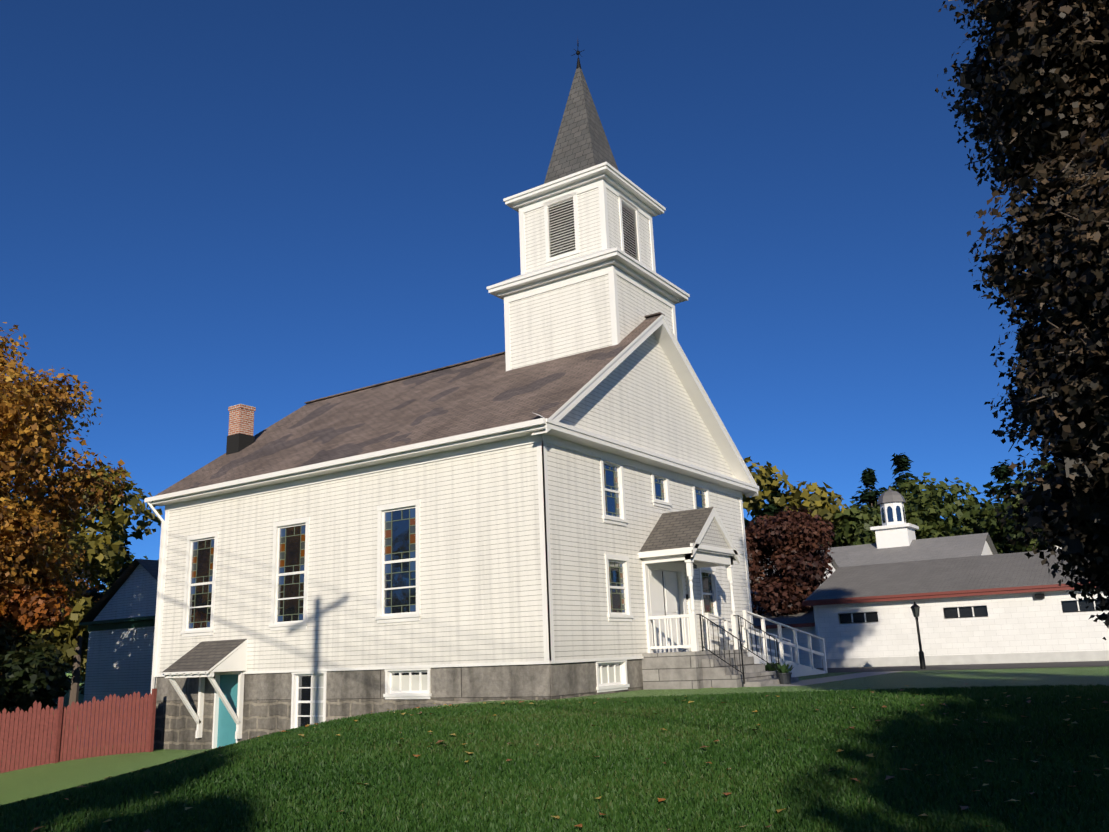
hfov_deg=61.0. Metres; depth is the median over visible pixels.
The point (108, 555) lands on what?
forest leaves
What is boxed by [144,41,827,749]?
church
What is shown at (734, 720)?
grass
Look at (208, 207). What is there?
sky
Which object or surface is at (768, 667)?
planter
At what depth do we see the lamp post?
31.70 m
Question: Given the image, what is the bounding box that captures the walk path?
[761,671,901,686]
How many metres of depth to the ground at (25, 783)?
22.98 m
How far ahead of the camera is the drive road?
31.95 m
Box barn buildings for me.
[750,487,1060,610]
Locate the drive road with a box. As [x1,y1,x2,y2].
[816,661,1108,672]
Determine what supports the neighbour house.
on the ground at (25, 783)
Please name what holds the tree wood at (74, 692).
on the ground at (25, 783)
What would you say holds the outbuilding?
on the ground at (25, 783)
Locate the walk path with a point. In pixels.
(828, 679)
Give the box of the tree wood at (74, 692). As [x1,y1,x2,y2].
[0,0,1108,733]
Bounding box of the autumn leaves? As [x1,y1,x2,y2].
[0,322,127,753]
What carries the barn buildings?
on the ground at (25, 783)
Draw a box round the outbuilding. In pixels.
[753,549,1108,667]
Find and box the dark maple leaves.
[935,0,1108,639]
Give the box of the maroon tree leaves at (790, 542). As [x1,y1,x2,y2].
[745,505,834,616]
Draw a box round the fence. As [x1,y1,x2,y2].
[0,688,156,772]
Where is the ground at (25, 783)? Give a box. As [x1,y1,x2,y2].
[0,666,1108,831]
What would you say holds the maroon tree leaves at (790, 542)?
on the ground at (25, 783)
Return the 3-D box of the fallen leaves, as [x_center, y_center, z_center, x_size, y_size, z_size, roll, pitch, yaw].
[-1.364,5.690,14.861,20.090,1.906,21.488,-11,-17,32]
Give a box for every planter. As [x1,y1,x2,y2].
[762,663,777,677]
[775,662,794,683]
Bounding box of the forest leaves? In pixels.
[4,453,1062,694]
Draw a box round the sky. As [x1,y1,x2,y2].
[0,0,1054,591]
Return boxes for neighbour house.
[79,559,158,747]
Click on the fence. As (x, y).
(56, 732)
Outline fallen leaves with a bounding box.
[31,677,1108,831]
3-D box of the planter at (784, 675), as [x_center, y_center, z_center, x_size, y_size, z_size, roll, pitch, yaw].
[5.895,6.600,24.175,0.491,0.541,0.486,-11,-17,32]
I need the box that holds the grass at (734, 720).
[0,684,1108,831]
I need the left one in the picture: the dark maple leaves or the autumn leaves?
the autumn leaves
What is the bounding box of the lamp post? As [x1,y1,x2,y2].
[910,602,925,668]

